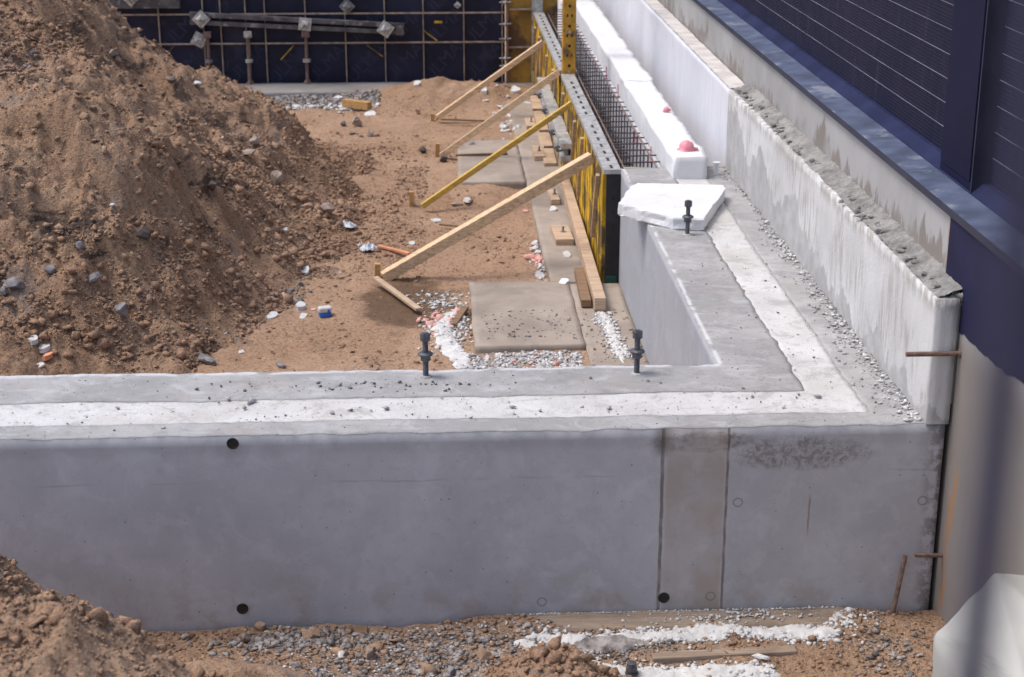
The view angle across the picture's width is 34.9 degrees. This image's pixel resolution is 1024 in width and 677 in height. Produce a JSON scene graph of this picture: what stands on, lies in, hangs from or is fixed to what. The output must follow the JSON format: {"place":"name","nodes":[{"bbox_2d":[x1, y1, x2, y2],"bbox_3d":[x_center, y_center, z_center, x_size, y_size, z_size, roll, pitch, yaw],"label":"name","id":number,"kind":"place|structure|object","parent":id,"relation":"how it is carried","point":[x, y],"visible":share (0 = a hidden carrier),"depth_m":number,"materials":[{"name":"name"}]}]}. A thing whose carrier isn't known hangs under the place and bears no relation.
{"place":"outdoors","nodes":[
{"label":"outdoors","id":0,"kind":"place"},
{"bbox_2d":[270,88,381,106],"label":"gravel","id":1,"kind":"structure","parent":0,"point":[320,99],"depth_m":20.38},
{"bbox_2d":[194,76,589,373],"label":"excavation floor","id":2,"kind":"structure","parent":0,"point":[399,340],"depth_m":13.78,"materials":[{"name":"soil"}]},
{"bbox_2d":[0,0,381,375],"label":"soil mound","id":3,"kind":"object","parent":2,"relation":"on","point":[111,181],"visible":0.83,"depth_m":11.82,"materials":[{"name":"soil"}]},
{"bbox_2d":[3,277,24,288],"bbox_3d":[-3.284,-0.357,10.744,0.109,0.081,0.106,4,19,12],"label":"stone","id":4,"kind":"object","parent":3,"relation":"on","point":[14,283],"visible":1,"depth_m":10.72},
{"bbox_2d":[114,302,127,317],"bbox_3d":[-2.625,-0.186,10.958,0.065,0.114,0.082,14,23,35],"label":"stone","id":5,"kind":"object","parent":3,"relation":"on","point":[121,309],"visible":1,"depth_m":10.94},
{"bbox_2d":[135,226,151,238],"bbox_3d":[-2.599,-0.746,11.488,0.115,0.096,0.081,-1,19,-3],"label":"stone","id":6,"kind":"object","parent":3,"relation":"on","point":[144,232],"visible":1,"depth_m":11.46,"materials":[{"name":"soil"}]},
{"bbox_2d":[0,40,312,304],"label":"stones","id":7,"kind":"object","parent":3,"relation":"on","point":[290,290],"visible":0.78,"depth_m":12.79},
{"bbox_2d":[0,0,336,373],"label":"soil clods","id":8,"kind":"object","parent":3,"relation":"on","point":[104,343],"visible":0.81,"depth_m":11.88,"materials":[{"name":"soil"}]},
{"bbox_2d":[0,0,383,373],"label":"soil clods","id":9,"kind":"object","parent":3,"relation":"on","point":[252,304],"visible":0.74,"depth_m":12.77,"materials":[{"name":"soil"}]},
{"bbox_2d":[270,170,286,184],"bbox_3d":[-2.080,-1.431,14.491,0.100,0.131,0.117,-17,25,-40],"label":"stone","id":10,"kind":"object","parent":3,"relation":"on","point":[277,177],"visible":1,"depth_m":14.46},
{"bbox_2d":[319,202,333,213],"bbox_3d":[-1.649,-1.155,14.440,0.115,0.108,0.178,-8,21,-23],"label":"stone","id":11,"kind":"object","parent":3,"relation":"on","point":[327,207],"visible":1,"depth_m":14.38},
{"bbox_2d":[198,353,215,364],"bbox_3d":[-2.098,0.138,11.151,0.207,0.064,0.079,11,22,30],"label":"stone","id":12,"kind":"object","parent":2,"relation":"on","point":[205,359],"visible":1,"depth_m":11.11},
{"bbox_2d":[117,0,504,83],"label":"formwork wall","id":13,"kind":"structure","parent":2,"relation":"on","point":[447,39],"depth_m":21.19,"materials":[{"name":"blue wood"}]},
{"bbox_2d":[109,0,180,8],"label":"steel beam","id":14,"kind":"structure","parent":13,"relation":"attached to","point":[138,4],"depth_m":20.76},
{"bbox_2d":[189,11,404,34],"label":"waler beam","id":15,"kind":"structure","parent":13,"relation":"attached to","point":[399,29],"depth_m":20.94,"materials":[{"name":"metal"}]},
{"bbox_2d":[190,31,205,48],"bbox_3d":[-4.026,-3.827,20.933,0.230,0.230,0.120,-1,19,-3],"label":"tie plate","id":16,"kind":"object","parent":15,"relation":"attached to","point":[198,40],"visible":1,"depth_m":20.97,"materials":[{"name":"metal"}]},
{"bbox_2d":[192,10,209,28],"bbox_3d":[-3.973,-4.060,20.781,0.238,0.238,0.120,-1,19,-3],"label":"tie plate","id":17,"kind":"object","parent":15,"relation":"attached to","point":[200,19],"visible":1,"depth_m":20.82,"materials":[{"name":"metal"}]},
{"bbox_2d":[298,17,311,30],"bbox_3d":[-2.654,-4.014,20.863,0.180,0.180,0.120,-1,19,-3],"label":"tie plate","id":18,"kind":"object","parent":15,"relation":"attached to","point":[304,24],"visible":1,"depth_m":20.89,"materials":[{"name":"metal"}]},
{"bbox_2d":[377,20,394,37],"bbox_3d":[-1.625,-3.964,20.931,0.234,0.234,0.120,-1,19,-3],"label":"tie plate","id":19,"kind":"object","parent":15,"relation":"attached to","point":[385,29],"visible":1,"depth_m":20.96,"materials":[{"name":"metal"}]},
{"bbox_2d":[339,0,354,14],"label":"tie plate","id":20,"kind":"object","parent":13,"relation":"attached to","point":[346,6],"visible":1,"depth_m":20.95,"materials":[{"name":"metal"}]},
{"bbox_2d":[206,96,428,302],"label":"soil clods","id":21,"kind":"object","parent":2,"relation":"on","point":[418,169],"visible":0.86,"depth_m":14.65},
{"bbox_2d":[238,82,409,96],"bbox_3d":[-2.634,-3.130,20.961,3.906,0.203,0.725,-1,19,-3],"label":"concrete footing","id":22,"kind":"object","parent":2,"relation":"on","point":[281,89],"visible":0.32,"depth_m":20.93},
{"bbox_2d":[203,31,212,68],"bbox_3d":[-3.917,-3.597,21.049,0.127,0.730,0.127,16,25,40],"label":"steel prop","id":23,"kind":"object","parent":22,"relation":"on","point":[207,36],"visible":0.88,"depth_m":21.00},
{"bbox_2d":[244,31,254,84],"bbox_3d":[-3.398,-3.605,21.072,0.127,0.730,0.127,16,25,40],"label":"steel prop","id":24,"kind":"object","parent":22,"relation":"on","point":[248,36],"visible":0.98,"depth_m":21.05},
{"bbox_2d":[301,30,311,83],"bbox_3d":[-2.659,-3.616,21.105,0.127,0.730,0.127,16,25,40],"label":"steel prop","id":25,"kind":"object","parent":22,"relation":"on","point":[305,36],"visible":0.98,"depth_m":21.07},
{"bbox_2d":[317,305,331,317],"bbox_3d":[-1.399,-0.203,12.185,0.100,0.075,0.070,-7,20,-19],"label":"wrapper","id":26,"kind":"object","parent":2,"relation":"on","point":[325,311],"visible":1,"depth_m":12.16,"materials":[{"name":"plastic"}]},
{"bbox_2d":[286,102,379,112],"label":"foam crumbs","id":27,"kind":"object","parent":2,"relation":"on","point":[323,106],"visible":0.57,"depth_m":19.89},
{"bbox_2d":[342,98,371,109],"bbox_3d":[-1.891,-2.855,19.854,0.394,0.090,0.090,12,22,31],"label":"wood offcut","id":28,"kind":"object","parent":2,"relation":"on","point":[356,104],"visible":1,"depth_m":19.80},
{"bbox_2d":[207,79,545,371],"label":"soil clods","id":29,"kind":"object","parent":2,"relation":"on","point":[308,158],"visible":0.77,"depth_m":14.25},
{"bbox_2d":[378,245,410,254],"bbox_3d":[-0.997,-0.751,13.793,0.375,0.025,0.035,17,25,41],"label":"red stick","id":30,"kind":"object","parent":2,"relation":"on","point":[394,249],"visible":0.91,"depth_m":13.77,"materials":[{"name":"orange plastic"}]},
{"bbox_2d":[372,276,421,310],"bbox_3d":[-0.890,-0.350,12.544,0.050,0.067,0.784,-10,21,-28],"label":"thin board","id":31,"kind":"object","parent":2,"relation":"on","point":[397,293],"visible":1,"depth_m":12.51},
{"bbox_2d":[415,307,459,335],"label":"foam crumbs","id":32,"kind":"object","parent":2,"relation":"on","point":[428,322],"visible":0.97,"depth_m":12.10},
{"bbox_2d":[405,290,470,312],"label":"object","id":33,"kind":"object","parent":2,"relation":"on","point":[439,302],"visible":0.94,"depth_m":12.55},
{"bbox_2d":[417,290,473,356],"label":"foam crumbs","id":34,"kind":"object","parent":2,"relation":"on","point":[461,326],"visible":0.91,"depth_m":11.84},
{"bbox_2d":[430,311,471,368],"bbox_3d":[-0.451,0.005,11.668,0.250,0.054,1.333,-3,19,-7],"label":"foam spill","id":35,"kind":"object","parent":2,"relation":"on","point":[449,350],"visible":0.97,"depth_m":11.45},
{"bbox_2d":[450,306,468,326],"bbox_3d":[-0.388,-0.164,12.072,0.050,0.050,0.374,4,19,11],"label":"wood offcut","id":36,"kind":"object","parent":2,"relation":"on","point":[462,312],"visible":1,"depth_m":12.05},
{"bbox_2d":[0,168,945,631],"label":"foundation wall","id":37,"kind":"structure","parent":2,"relation":"on","point":[200,510],"depth_m":7.68,"materials":[{"name":"concrete"}]},
{"bbox_2d":[147,375,649,392],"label":"dark crumbs","id":38,"kind":"object","parent":37,"relation":"on","point":[364,382],"visible":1,"depth_m":8.05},
{"bbox_2d":[418,332,432,378],"bbox_3d":[-0.432,0.092,8.137,0.076,0.255,0.076,-1,19,-3],"label":"anchor bolt","id":39,"kind":"object","parent":37,"relation":"on","point":[425,354],"visible":1,"depth_m":8.12,"materials":[{"name":"metal"}]},
{"bbox_2d":[39,394,821,430],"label":"mortar bits","id":40,"kind":"object","parent":37,"relation":"on","point":[251,400],"visible":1,"depth_m":7.75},
{"bbox_2d":[12,214,876,435],"bbox_3d":[-0.520,-0.256,9.461,4.586,0.013,4.177,-1,19,-3],"label":"grit","id":41,"kind":"object","parent":37,"relation":"on","point":[584,396],"visible":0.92,"depth_m":8.01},
{"bbox_2d":[630,329,644,374],"bbox_3d":[0.628,0.079,8.174,0.076,0.255,0.076,-1,19,-3],"label":"anchor bolt","id":42,"kind":"object","parent":37,"relation":"on","point":[637,351],"visible":1,"depth_m":8.15,"materials":[{"name":"metal"}]},
{"bbox_2d":[618,183,724,229],"bbox_3d":[1.094,-0.929,11.286,0.670,0.090,0.997,5,19,14],"label":"foam sheet","id":43,"kind":"object","parent":37,"relation":"on","point":[660,204],"visible":0.98,"depth_m":11.16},
{"bbox_2d":[682,200,693,235],"bbox_3d":[1.153,-0.782,10.689,0.076,0.255,0.076,-1,19,-3],"label":"anchor bolt","id":44,"kind":"object","parent":37,"relation":"on","point":[687,217],"visible":1,"depth_m":10.67,"materials":[{"name":"metal"}]},
{"bbox_2d":[708,169,923,420],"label":"mortar crumbs","id":45,"kind":"object","parent":37,"relation":"on","point":[826,302],"visible":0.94,"depth_m":8.90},
{"bbox_2d":[749,203,922,421],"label":"foam crumbs","id":46,"kind":"object","parent":37,"relation":"on","point":[839,321],"visible":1,"depth_m":8.82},
{"bbox_2d":[725,83,962,423],"bbox_3d":[1.846,-0.777,9.963,0.190,0.667,5.320,-1,19,-3],"label":"insulation board","id":47,"kind":"object","parent":37,"relation":"on","point":[889,286],"visible":0.98,"depth_m":8.85,"materials":[{"name":"plastic"}]},
{"bbox_2d":[905,349,961,357],"bbox_3d":[1.938,0.070,7.422,0.290,0.039,0.040,-1,19,-3],"label":"steel pin","id":48,"kind":"object","parent":47,"relation":"in","point":[958,352],"visible":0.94,"depth_m":7.41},
{"bbox_2d":[380,152,594,280],"bbox_3d":[-0.191,-0.983,13.175,1.792,0.938,0.089,-6,20,-16],"label":"timber brace","id":49,"kind":"object","parent":2,"relation":"on","point":[485,218],"visible":0.98,"depth_m":13.14,"materials":[{"name":"wood"}]},
{"bbox_2d":[436,40,544,119],"bbox_3d":[-0.257,-3.035,19.130,1.276,0.916,0.074,-1,19,-4],"label":"timber brace","id":50,"kind":"object","parent":2,"relation":"on","point":[490,79],"visible":1,"depth_m":19.10,"materials":[{"name":"wood"}]},
{"bbox_2d":[456,140,525,188],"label":"concrete slab","id":51,"kind":"structure","parent":2,"relation":"on","point":[504,170],"depth_m":16.75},
{"bbox_2d":[421,101,572,207],"bbox_3d":[-0.141,-1.713,15.208,1.437,0.968,0.054,-3,19,-8],"label":"timber brace","id":52,"kind":"object","parent":2,"relation":"on","point":[497,154],"visible":1,"depth_m":15.19,"materials":[{"name":"wood"}]},
{"bbox_2d":[439,70,559,155],"bbox_3d":[-0.136,-2.333,17.001,1.278,0.969,0.074,3,19,9],"label":"timber brace","id":53,"kind":"object","parent":2,"relation":"on","point":[534,89],"visible":0.92,"depth_m":16.96,"materials":[{"name":"wood"}]},
{"bbox_2d":[492,84,520,155],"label":"foam crumbs","id":54,"kind":"object","parent":2,"relation":"on","point":[503,126],"visible":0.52,"depth_m":18.79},
{"bbox_2d":[451,349,583,368],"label":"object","id":55,"kind":"object","parent":2,"relation":"on","point":[511,364],"visible":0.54,"depth_m":11.18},
{"bbox_2d":[455,351,582,368],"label":"foam crumbs","id":56,"kind":"object","parent":2,"relation":"on","point":[546,361],"visible":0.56,"depth_m":11.19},
{"bbox_2d":[469,281,585,353],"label":"concrete slab","id":57,"kind":"structure","parent":2,"relation":"on","point":[514,298],"depth_m":11.99,"materials":[{"name":"concrete"}]},
{"bbox_2d":[481,309,577,339],"bbox_3d":[0.121,-0.105,11.809,0.696,0.021,0.701,-1,19,-3],"label":"grit","id":58,"kind":"object","parent":57,"relation":"on","point":[527,323],"visible":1,"depth_m":11.77,"materials":[{"name":"gravel"}]},
{"bbox_2d":[484,353,570,367],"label":"foam crumbs","id":59,"kind":"object","parent":2,"relation":"on","point":[556,363],"visible":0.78,"depth_m":11.10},
{"bbox_2d":[522,249,542,270],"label":"foam crumbs","id":60,"kind":"object","parent":2,"relation":"on","point":[537,258],"visible":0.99,"depth_m":13.71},
{"bbox_2d":[526,240,547,280],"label":"foam crumbs","id":61,"kind":"object","parent":2,"relation":"on","point":[536,248],"visible":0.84,"depth_m":13.89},
{"bbox_2d":[532,12,556,84],"bbox_3d":[0.356,-3.570,20.703,0.162,1.003,3.519,-1,19,-3],"label":"formwork","id":62,"kind":"object","parent":2,"relation":"on","point":[542,29],"visible":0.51,"depth_m":20.06,"materials":[{"name":"metal"}]},
{"bbox_2d":[503,82,603,283],"bbox_3d":[0.449,-1.831,17.204,0.729,0.178,9.029,-1,19,-3],"label":"concrete footing","id":63,"kind":"object","parent":2,"relation":"on","point":[558,265],"visible":0.3,"depth_m":15.08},
{"bbox_2d":[499,0,557,82],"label":"formwork","id":64,"kind":"object","parent":63,"relation":"on","point":[518,38],"visible":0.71,"depth_m":21.20,"materials":[{"name":"metal"}]},
{"bbox_2d":[532,146,544,160],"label":"timber block","id":65,"kind":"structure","parent":63,"relation":"on","point":[538,153],"depth_m":17.11,"materials":[{"name":"wood"}]},
{"bbox_2d":[530,95,556,165],"bbox_3d":[0.339,-2.446,18.666,0.130,0.040,4.051,-1,19,-2],"label":"timber plank","id":66,"kind":"object","parent":63,"relation":"on","point":[544,138],"visible":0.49,"depth_m":17.98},
{"bbox_2d":[536,36,561,156],"bbox_3d":[0.461,-2.855,18.615,0.162,1.003,3.519,-1,19,-3],"label":"formwork","id":67,"kind":"object","parent":63,"relation":"on","point":[553,54],"visible":0.41,"depth_m":17.99,"materials":[{"name":"metal"}]},
{"bbox_2d":[547,188,559,204],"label":"timber block","id":68,"kind":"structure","parent":63,"relation":"on","point":[553,196],"depth_m":15.32,"materials":[{"name":"wood"}]},
{"bbox_2d":[550,225,573,245],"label":"timber block","id":69,"kind":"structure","parent":63,"relation":"on","point":[561,234],"depth_m":14.04,"materials":[{"name":"wood"}]},
{"bbox_2d":[562,0,575,74],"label":"formwork post","id":70,"kind":"object","parent":63,"relation":"on","point":[568,36],"visible":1,"depth_m":16.52,"materials":[{"name":"metal"}]},
{"bbox_2d":[550,69,593,204],"bbox_3d":[0.575,-2.088,16.375,0.162,1.003,3.519,-1,19,-3],"label":"formwork","id":71,"kind":"object","parent":63,"relation":"on","point":[572,91],"visible":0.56,"depth_m":15.34,"materials":[{"name":"metal"}]},
{"bbox_2d":[532,77,571,161],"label":"waler beam","id":72,"kind":"structure","parent":71,"relation":"attached to","point":[558,132],"depth_m":16.14,"materials":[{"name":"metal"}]},
{"bbox_2d":[559,178,605,310],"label":"timber beam","id":73,"kind":"structure","parent":63,"relation":"on","point":[597,294],"depth_m":13.37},
{"bbox_2d":[574,267,590,306],"bbox_3d":[0.545,-0.403,12.614,0.075,0.075,0.931,0,19,-1],"label":"timber plank","id":74,"kind":"object","parent":63,"relation":"on","point":[582,288],"visible":1,"depth_m":12.50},
{"bbox_2d":[545,4,659,168],"bbox_3d":[0.791,-2.455,17.389,0.348,0.941,9.900,-1,19,-3],"label":"rebar cage","id":75,"kind":"object","parent":63,"relation":"on","point":[588,96],"visible":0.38,"depth_m":15.65,"materials":[{"name":"metal"}]},
{"bbox_2d":[566,108,620,282],"bbox_3d":[0.678,-1.393,14.343,0.162,1.003,3.519,-1,19,-3],"label":"formwork","id":76,"kind":"object","parent":2,"relation":"on","point":[598,192],"visible":0.84,"depth_m":12.99,"materials":[{"name":"metal"}]},
{"bbox_2d":[569,283,649,365],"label":"concrete slab","id":77,"kind":"structure","parent":2,"relation":"on","point":[614,296],"depth_m":11.78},
{"bbox_2d":[590,311,631,358],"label":"foam crumbs","id":78,"kind":"object","parent":77,"relation":"on","point":[618,338],"visible":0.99,"depth_m":11.57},
{"bbox_2d":[601,311,624,362],"bbox_3d":[0.713,-0.020,11.579,0.108,0.031,1.216,-2,19,-5],"label":"foam spill","id":79,"kind":"object","parent":77,"relation":"on","point":[611,325],"visible":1,"depth_m":11.57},
{"bbox_2d":[580,309,646,365],"bbox_3d":[0.703,-0.014,11.556,0.401,0.019,1.299,-1,19,-3],"label":"grit","id":80,"kind":"object","parent":77,"relation":"on","point":[604,345],"visible":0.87,"depth_m":11.41,"materials":[{"name":"gravel"}]},
{"bbox_2d":[0,554,945,676],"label":"pit floor","id":81,"kind":"structure","parent":0,"point":[45,664],"depth_m":7.40,"materials":[{"name":"soil"}]},
{"bbox_2d":[0,555,231,676],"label":"soil clods","id":82,"kind":"object","parent":81,"relation":"on","point":[98,616],"visible":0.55,"depth_m":5.39,"materials":[{"name":"soil"}]},
{"bbox_2d":[177,623,416,656],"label":"gravel","id":83,"kind":"structure","parent":81,"relation":"on","point":[257,642],"depth_m":7.58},
{"bbox_2d":[301,628,320,638],"bbox_3d":[-0.938,1.379,7.618,0.095,0.058,0.091,-1,19,-3],"label":"stone","id":84,"kind":"object","parent":83,"relation":"on","point":[311,633],"visible":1,"depth_m":7.59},
{"bbox_2d":[235,626,367,636],"bbox_3d":[-0.994,1.401,7.718,0.620,0.050,0.060,0,19,-1],"label":"footing board","id":85,"kind":"object","parent":81,"relation":"on","point":[361,629],"visible":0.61,"depth_m":7.70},
{"bbox_2d":[218,619,648,676],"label":"gravel","id":86,"kind":"structure","parent":81,"relation":"on","point":[411,665],"depth_m":7.49,"materials":[{"name":"gravel"}]},
{"bbox_2d":[282,617,585,676],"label":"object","id":87,"kind":"object","parent":86,"relation":"on","point":[417,628],"visible":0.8,"depth_m":7.55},
{"bbox_2d":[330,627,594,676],"bbox_3d":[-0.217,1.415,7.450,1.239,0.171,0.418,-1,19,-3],"label":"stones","id":88,"kind":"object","parent":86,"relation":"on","point":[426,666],"visible":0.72,"depth_m":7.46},
{"bbox_2d":[477,647,491,660],"bbox_3d":[-0.125,1.450,7.448,0.064,0.062,0.067,-8,21,-23],"label":"stone","id":89,"kind":"object","parent":81,"relation":"on","point":[483,653],"visible":0.98,"depth_m":7.43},
{"bbox_2d":[146,607,933,676],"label":"soil clods","id":90,"kind":"object","parent":81,"relation":"on","point":[860,628],"visible":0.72,"depth_m":7.58,"materials":[{"name":"soil"}]},
{"bbox_2d":[479,635,622,676],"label":"soil clods","id":91,"kind":"object","parent":81,"relation":"on","point":[540,652],"visible":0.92,"depth_m":6.95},
{"bbox_2d":[509,639,638,676],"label":"foam spill","id":92,"kind":"object","parent":81,"relation":"on","point":[525,643],"visible":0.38,"depth_m":7.53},
{"bbox_2d":[625,660,637,676],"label":"plastic plug","id":93,"kind":"object","parent":92,"relation":"on","point":[631,667],"visible":0.95,"depth_m":7.34,"materials":[{"name":"plastic"}]},
{"bbox_2d":[571,631,702,662],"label":"gravel","id":94,"kind":"structure","parent":81,"relation":"on","point":[627,650],"depth_m":7.50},
{"bbox_2d":[497,606,844,632],"bbox_3d":[0.766,1.405,7.772,1.682,0.166,0.171,-1,19,-3],"label":"footing board","id":95,"kind":"object","parent":81,"relation":"on","point":[576,622],"visible":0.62,"depth_m":7.75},
{"bbox_2d":[507,605,838,614],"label":"foam crumbs","id":96,"kind":"object","parent":95,"relation":"on","point":[808,607],"visible":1,"depth_m":7.82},
{"bbox_2d":[567,609,822,628],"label":"foam crumbs","id":97,"kind":"object","parent":95,"relation":"on","point":[727,617],"visible":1,"depth_m":7.75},
{"bbox_2d":[525,624,838,644],"bbox_3d":[0.798,1.390,7.607,1.520,0.063,0.178,-1,19,-4],"label":"foam spill","id":98,"kind":"object","parent":81,"relation":"on","point":[795,629],"visible":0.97,"depth_m":7.60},
{"bbox_2d":[573,634,647,651],"bbox_3d":[0.461,1.407,7.537,0.369,0.051,0.108,-1,19,-3],"label":"mortar spill","id":99,"kind":"object","parent":98,"relation":"on","point":[611,642],"visible":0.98,"depth_m":7.52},
{"bbox_2d":[538,619,832,656],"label":"foam crumbs","id":100,"kind":"object","parent":81,"relation":"on","point":[642,629],"visible":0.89,"depth_m":7.61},
{"bbox_2d":[613,658,775,676],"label":"foam crumbs","id":101,"kind":"object","parent":81,"relation":"on","point":[737,671],"visible":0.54,"depth_m":7.42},
{"bbox_2d":[622,663,780,676],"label":"foam spill","id":102,"kind":"object","parent":81,"relation":"on","point":[720,669],"visible":0.52,"depth_m":7.38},
{"bbox_2d":[651,645,796,662],"bbox_3d":[0.974,1.453,7.495,0.671,0.035,0.060,-2,19,-5],"label":"plank","id":103,"kind":"object","parent":81,"relation":"on","point":[695,655],"visible":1,"depth_m":7.48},
{"bbox_2d":[810,607,886,650],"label":"foam crumbs","id":104,"kind":"object","parent":81,"relation":"on","point":[847,621],"visible":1,"depth_m":7.67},
{"bbox_2d":[830,610,932,676],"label":"stones","id":105,"kind":"object","parent":81,"relation":"on","point":[874,653],"visible":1,"depth_m":7.52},
{"bbox_2d":[890,555,906,614],"bbox_3d":[1.839,1.215,7.782,0.025,0.366,0.119,16,25,40],"label":"steel stake","id":106,"kind":"object","parent":81,"relation":"on","point":[899,583],"visible":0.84,"depth_m":7.77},
{"bbox_2d":[932,574,1023,676],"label":"covered bundle","id":107,"kind":"object","parent":81,"relation":"on","point":[1009,659],"visible":0.39,"depth_m":6.19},
{"bbox_2d":[505,0,505,76],"bbox_3d":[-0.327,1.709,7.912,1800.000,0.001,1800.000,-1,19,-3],"label":"ground","id":108,"kind":"structure","parent":0,"point":[505,35],"depth_m":28.46,"materials":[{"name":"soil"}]},
{"bbox_2d":[658,0,1023,623],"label":"building","id":109,"kind":"structure","parent":108,"relation":"on","point":[897,110],"depth_m":8.40,"materials":[{"name":"concrete"}]},
{"bbox_2d":[593,0,744,174],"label":"foam lining","id":110,"kind":"object","parent":109,"relation":"attached to","point":[695,79],"visible":0.46,"depth_m":14.88,"materials":[{"name":"plastic"}]},
{"bbox_2d":[913,553,942,557],"bbox_3d":[1.984,1.026,7.715,0.190,0.047,0.020,-6,20,-17],"label":"steel pin","id":111,"kind":"object","parent":109,"relation":"attached to","point":[932,555],"visible":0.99,"depth_m":7.70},
{"bbox_2d":[952,0,1023,676],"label":"thin post","id":112,"kind":"object","parent":108,"relation":"on","point":[995,453],"depth_m":0.38,"materials":[{"name":"metal"}]},
{"bbox_3d":[1.170,-2.357,18.966,0.917,0.233,12.627,-1,19,-3],"label":"blinding strip","id":113,"kind":"object","parent":108,"relation":"on","visible":0},
{"bbox_2d":[557,0,707,178],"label":"foam strip","id":114,"kind":"object","parent":113,"relation":"on","point":[664,134],"visible":0.48,"depth_m":15.00,"materials":[{"name":"white plastic"}]},
{"bbox_2d":[677,140,697,151],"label":"plastic dome","id":115,"kind":"structure","parent":114,"relation":"on","point":[686,146],"depth_m":12.35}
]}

